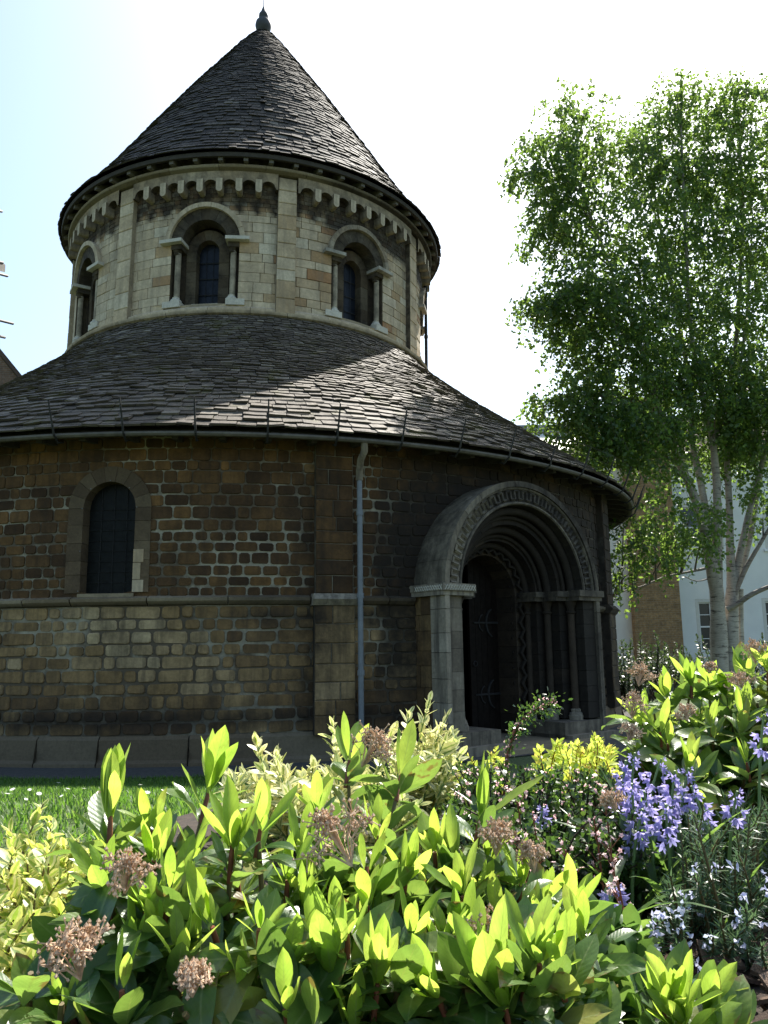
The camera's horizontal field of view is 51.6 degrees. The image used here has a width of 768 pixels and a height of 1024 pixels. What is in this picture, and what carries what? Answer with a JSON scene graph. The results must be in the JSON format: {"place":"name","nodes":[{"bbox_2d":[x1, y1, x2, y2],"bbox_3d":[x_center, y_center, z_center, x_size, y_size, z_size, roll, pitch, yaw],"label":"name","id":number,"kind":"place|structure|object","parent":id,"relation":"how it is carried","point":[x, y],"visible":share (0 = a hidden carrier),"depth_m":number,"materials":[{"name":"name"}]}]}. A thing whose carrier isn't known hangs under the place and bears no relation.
{"place":"outdoors","nodes":[
{"label":"outdoors","id":0,"kind":"place"},
{"bbox_2d":[0,349,21,384],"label":"gabled building","id":1,"kind":"structure","parent":0,"point":[9,371],"depth_m":27.40,"materials":[{"name":"brown brick"}]},
{"bbox_2d":[0,705,634,778],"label":"path","id":2,"kind":"structure","parent":0,"point":[51,773],"depth_m":8.59,"materials":[{"name":"grey stone"}]},
{"bbox_2d":[618,630,677,707],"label":"garden bush","id":3,"kind":"object","parent":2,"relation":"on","point":[624,685],"visible":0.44,"depth_m":16.45,"materials":[{"name":"green plant"}]},
{"bbox_2d":[0,683,758,879],"bbox_3d":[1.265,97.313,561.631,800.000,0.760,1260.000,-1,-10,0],"label":"ground","id":4,"kind":"structure","parent":0,"point":[523,761],"depth_m":7.74,"materials":[{"name":"green plant"}]},
{"bbox_2d":[0,210,13,338],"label":"scaffold","id":5,"kind":"object","parent":4,"relation":"on","point":[2,266],"visible":1,"depth_m":21.72,"materials":[{"name":"black metal"}]},
{"bbox_2d":[0,764,389,847],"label":"grass","id":6,"kind":"structure","parent":4,"relation":"on","point":[74,795],"depth_m":4.40,"materials":[{"name":"green plant"}]},
{"bbox_2d":[0,0,644,767],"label":"round church","id":7,"kind":"structure","parent":4,"relation":"on","point":[268,478],"depth_m":10.12,"materials":[{"name":"brown stone"}]},
{"bbox_2d":[70,241,103,342],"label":"window","id":8,"kind":"structure","parent":7,"relation":"in","point":[89,258],"depth_m":15.39,"materials":[{"name":"stone"}]},
{"bbox_2d":[64,466,151,597],"bbox_3d":[-3.233,0.254,9.525,1.002,1.555,0.409,-1,-10,3],"label":"window","id":9,"kind":"structure","parent":7,"relation":"in","point":[109,530],"depth_m":9.43,"materials":[{"name":"brown stone"}]},
{"bbox_2d":[159,202,249,309],"bbox_3d":[-3.095,-4.428,13.929,1.594,1.880,0.590,-1,-10,4],"label":"window","id":10,"kind":"structure","parent":7,"relation":"in","point":[205,265],"depth_m":13.87,"materials":[{"name":"stone"}]},
{"bbox_2d":[323,225,392,334],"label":"window","id":11,"kind":"structure","parent":7,"relation":"in","point":[356,281],"depth_m":14.86,"materials":[{"name":"stone"}]},
{"bbox_2d":[418,288,426,360],"bbox_3d":[0.727,-3.910,17.233,0.419,1.880,1.593,-1,-10,2],"label":"window","id":12,"kind":"structure","parent":7,"relation":"in","point":[423,311],"depth_m":16.78,"materials":[{"name":"stone"}]},
{"bbox_2d":[518,425,573,448],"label":"outbuilding","id":13,"kind":"structure","parent":4,"relation":"on","point":[541,435],"depth_m":35.01,"materials":[{"name":"brown brick"}]},
{"bbox_2d":[497,66,767,703],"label":"birch tree","id":14,"kind":"object","parent":4,"relation":"on","point":[731,420],"visible":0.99,"depth_m":16.89,"materials":[{"name":"green plant"}]},
{"bbox_2d":[618,642,708,698],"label":"garden bush","id":15,"kind":"object","parent":4,"relation":"on","point":[672,667],"visible":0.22,"depth_m":19.40,"materials":[{"name":"green plant"}]},
{"bbox_2d":[568,397,767,683],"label":"white house","id":16,"kind":"structure","parent":4,"relation":"on","point":[680,615],"depth_m":26.82,"materials":[{"name":"paint"}]},
{"bbox_2d":[677,504,725,552],"bbox_3d":[10.886,0.561,27.310,1.620,1.677,0.210,-1,-10,0],"label":"window","id":17,"kind":"structure","parent":16,"relation":"in","point":[684,507],"depth_m":27.41,"materials":[{"name":"beige paint"}]},
{"bbox_2d":[695,599,709,656],"bbox_3d":[11.106,3.902,26.969,1.266,2.234,0.670,-1,-10,0],"label":"window","id":18,"kind":"structure","parent":16,"relation":"in","point":[702,606],"depth_m":26.82,"materials":[{"name":"beige paint"}]},
{"bbox_2d":[761,598,767,649],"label":"window","id":19,"kind":"structure","parent":16,"relation":"in","point":[764,600],"depth_m":26.79,"materials":[{"name":"beige paint"}]},
{"bbox_2d":[762,503,767,551],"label":"window","id":20,"kind":"structure","parent":16,"relation":"in","point":[765,527],"depth_m":27.27,"materials":[{"name":"beige paint"}]},
{"bbox_2d":[666,653,709,685],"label":"garden bush","id":21,"kind":"object","parent":4,"relation":"on","point":[701,660],"visible":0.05,"depth_m":20.68,"materials":[{"name":"green plant"}]},
{"bbox_2d":[683,632,767,696],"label":"garden bush","id":22,"kind":"object","parent":4,"relation":"on","point":[764,678],"visible":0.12,"depth_m":18.48,"materials":[{"name":"green plant"}]},
{"bbox_2d":[0,0,767,424],"label":"sky","id":23,"kind":"structure","parent":0,"point":[440,93],"materials":[{"name":"white"}]},
{"bbox_2d":[140,785,767,1014],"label":"soil","id":24,"kind":"structure","parent":0,"point":[189,820],"depth_m":2.13,"materials":[{"name":"brown soil"}]},
{"bbox_2d":[0,798,101,978],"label":"euonymus shrub","id":25,"kind":"object","parent":24,"relation":"on","point":[30,887],"visible":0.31,"depth_m":1.22,"materials":[{"name":"yellow plant"}]},
{"bbox_2d":[0,725,327,1023],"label":"skimmia shrub","id":26,"kind":"object","parent":24,"relation":"on","point":[130,934],"visible":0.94,"depth_m":0.82,"materials":[{"name":"green plant"}]},
{"bbox_2d":[214,691,468,856],"bbox_3d":[-0.123,0.760,2.107,0.741,0.540,0.646,-1,-10,0],"label":"euonymus shrub","id":27,"kind":"object","parent":24,"relation":"on","point":[428,797],"visible":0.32,"depth_m":2.05,"materials":[{"name":"yellow plant"}]},
{"bbox_2d":[194,711,503,1023],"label":"skimmia shrub","id":28,"kind":"object","parent":24,"relation":"on","point":[345,932],"visible":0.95,"depth_m":0.83,"materials":[{"name":"green plant"}]},
{"bbox_2d":[452,745,510,801],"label":"spiraea shrub","id":29,"kind":"object","parent":24,"relation":"on","point":[498,758],"visible":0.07,"depth_m":2.73,"materials":[{"name":"yellow plant"}]},
{"bbox_2d":[507,833,530,887],"bbox_3d":[0.237,0.657,1.364,0.047,0.202,0.093,-6,-11,26],"label":"saxifrage","id":30,"kind":"object","parent":24,"relation":"on","point":[525,835],"visible":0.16,"depth_m":1.38,"materials":[{"name":"pink plant"}]},
{"bbox_2d":[509,788,533,880],"bbox_3d":[0.267,0.658,1.514,0.050,0.250,0.100,-1,-10,0],"label":"saxifrage","id":31,"kind":"object","parent":24,"relation":"on","point":[522,809],"visible":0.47,"depth_m":1.53,"materials":[{"name":"pink plant"}]},
{"bbox_2d":[397,753,652,1023],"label":"skimmia shrub","id":32,"kind":"object","parent":24,"relation":"on","point":[505,944],"visible":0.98,"depth_m":0.82,"materials":[{"name":"green plant"}]},
{"bbox_2d":[454,790,606,867],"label":"bluebell","id":33,"kind":"object","parent":24,"relation":"on","point":[543,813],"visible":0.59,"depth_m":1.67,"materials":[{"name":"purple plant"}]},
{"bbox_2d":[521,814,547,863],"bbox_3d":[0.278,0.667,1.456,0.050,0.214,0.083,1,-10,-8],"label":"saxifrage","id":34,"kind":"object","parent":24,"relation":"on","point":[534,817],"visible":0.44,"depth_m":1.47,"materials":[{"name":"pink plant"}]},
{"bbox_2d":[438,686,674,917],"bbox_3d":[0.407,0.723,1.851,0.584,0.595,0.990,-2,-10,9],"label":"cotoneaster shrub","id":35,"kind":"object","parent":24,"relation":"on","point":[575,806],"visible":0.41,"depth_m":1.76,"materials":[{"name":"green plant"}]},
{"bbox_2d":[552,840,582,872],"bbox_3d":[0.301,0.645,1.305,0.070,0.204,0.051,6,-12,-36],"label":"saxifrage","id":36,"kind":"object","parent":24,"relation":"on","point":[571,847],"visible":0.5,"depth_m":1.32,"materials":[{"name":"pink plant"}]},
{"bbox_2d":[530,731,622,800],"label":"spiraea shrub","id":37,"kind":"object","parent":24,"relation":"on","point":[593,756],"visible":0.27,"depth_m":2.62,"materials":[{"name":"yellow plant"}]},
{"bbox_2d":[567,815,605,891],"bbox_3d":[0.367,0.656,1.416,0.066,0.220,0.050,-4,-10,19],"label":"saxifrage","id":38,"kind":"object","parent":24,"relation":"on","point":[596,832],"visible":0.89,"depth_m":1.42,"materials":[{"name":"pink plant"}]},
{"bbox_2d":[588,789,621,841],"bbox_3d":[0.419,0.658,1.500,0.056,0.247,0.081,-8,-12,34],"label":"saxifrage","id":39,"kind":"object","parent":24,"relation":"on","point":[608,824],"visible":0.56,"depth_m":1.53,"materials":[{"name":"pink plant"}]},
{"bbox_2d":[590,832,625,904],"bbox_3d":[0.375,0.640,1.313,0.056,0.215,0.064,-1,-10,0],"label":"saxifrage","id":40,"kind":"object","parent":24,"relation":"on","point":[609,850],"visible":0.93,"depth_m":1.32,"materials":[{"name":"pink plant"}]},
{"bbox_2d":[594,869,633,911],"bbox_3d":[0.354,0.642,1.219,0.057,0.179,0.054,6,-12,-33],"label":"saxifrage","id":41,"kind":"object","parent":24,"relation":"on","point":[610,885],"visible":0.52,"depth_m":1.22,"materials":[{"name":"pink plant"}]},
{"bbox_2d":[562,751,675,901],"bbox_3d":[0.403,0.633,1.575,0.319,0.324,0.238,6,-12,-35],"label":"bluebell","id":42,"kind":"object","parent":24,"relation":"on","point":[627,778],"visible":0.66,"depth_m":1.54,"materials":[{"name":"purple plant"}]},
{"bbox_2d":[558,781,691,919],"bbox_3d":[0.450,0.647,1.519,0.241,0.274,0.296,-3,-10,16],"label":"bluebell","id":43,"kind":"object","parent":24,"relation":"on","point":[632,794],"visible":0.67,"depth_m":1.48,"materials":[{"name":"purple plant"}]},
{"bbox_2d":[596,759,656,887],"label":"bluebell","id":44,"kind":"object","parent":24,"relation":"on","point":[616,776],"visible":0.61,"depth_m":1.56,"materials":[{"name":"purple plant"}]},
{"bbox_2d":[590,899,664,1023],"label":"geranium plant","id":45,"kind":"object","parent":24,"relation":"on","point":[638,943],"visible":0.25,"depth_m":1.06,"materials":[{"name":"green plant"}]},
{"bbox_2d":[601,756,673,861],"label":"bluebell","id":46,"kind":"object","parent":24,"relation":"on","point":[651,787],"visible":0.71,"depth_m":1.61,"materials":[{"name":"purple plant"}]},
{"bbox_2d":[542,787,745,912],"bbox_3d":[0.497,0.652,1.509,0.105,0.260,0.462,6,-12,-34],"label":"bluebell","id":47,"kind":"object","parent":24,"relation":"on","point":[650,812],"visible":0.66,"depth_m":1.48,"materials":[{"name":"purple plant"}]},
{"bbox_2d":[560,806,732,917],"bbox_3d":[0.481,0.661,1.500,0.278,0.238,0.310,-1,-10,0],"label":"bluebell","id":48,"kind":"object","parent":24,"relation":"on","point":[643,835],"visible":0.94,"depth_m":1.43,"materials":[{"name":"purple plant"}]},
{"bbox_2d":[599,766,723,920],"bbox_3d":[0.549,0.633,1.462,0.260,0.279,0.348,-2,-10,5],"label":"bluebell","id":49,"kind":"object","parent":24,"relation":"on","point":[652,879],"visible":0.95,"depth_m":1.43,"materials":[{"name":"purple plant"}]},
{"bbox_2d":[597,850,731,915],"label":"bluebell","id":50,"kind":"object","parent":24,"relation":"on","point":[619,866],"visible":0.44,"depth_m":1.29,"materials":[{"name":"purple plant"}]},
{"bbox_2d":[602,768,753,892],"bbox_3d":[0.549,0.658,1.629,0.315,0.291,0.283,-1,-10,0],"label":"bluebell","id":51,"kind":"object","parent":24,"relation":"on","point":[665,791],"visible":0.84,"depth_m":1.54,"materials":[{"name":"purple plant"}]},
{"bbox_2d":[601,637,767,871],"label":"skimmia shrub","id":52,"kind":"object","parent":24,"relation":"on","point":[710,744],"visible":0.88,"depth_m":1.79,"materials":[{"name":"green plant"}]},
{"bbox_2d":[605,784,767,918],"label":"bluebell","id":53,"kind":"object","parent":24,"relation":"on","point":[708,813],"visible":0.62,"depth_m":1.49,"materials":[{"name":"purple plant"}]},
{"bbox_2d":[621,861,767,1022],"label":"bark mulch","id":54,"kind":"object","parent":24,"relation":"on","point":[760,972],"visible":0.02,"depth_m":1.23,"materials":[{"name":"brown wood"}]},
{"bbox_2d":[624,939,767,1023],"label":"skimmia shrub","id":55,"kind":"object","parent":24,"relation":"on","point":[710,992],"visible":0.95,"depth_m":0.89,"materials":[{"name":"green plant"}]},
{"bbox_2d":[644,766,764,895],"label":"bluebell","id":56,"kind":"object","parent":24,"relation":"on","point":[678,815],"visible":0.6,"depth_m":1.55,"materials":[{"name":"purple plant"}]},
{"bbox_2d":[644,787,767,971],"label":"rosemary shrub","id":57,"kind":"object","parent":24,"relation":"on","point":[746,905],"visible":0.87,"depth_m":1.30,"materials":[{"name":"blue plant"}]},
{"bbox_2d":[671,787,767,934],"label":"bluebell","id":58,"kind":"object","parent":24,"relation":"on","point":[738,822],"visible":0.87,"depth_m":1.39,"materials":[{"name":"purple plant"}]},
{"bbox_2d":[747,711,767,912],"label":"bluebell","id":59,"kind":"object","parent":24,"relation":"on","point":[760,752],"visible":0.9,"depth_m":1.55,"materials":[{"name":"purple plant"}]},
{"bbox_2d":[599,740,634,760],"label":"pavement","id":60,"kind":"structure","parent":0,"point":[620,745],"depth_m":9.92,"materials":[{"name":"grey stone"}]}
]}

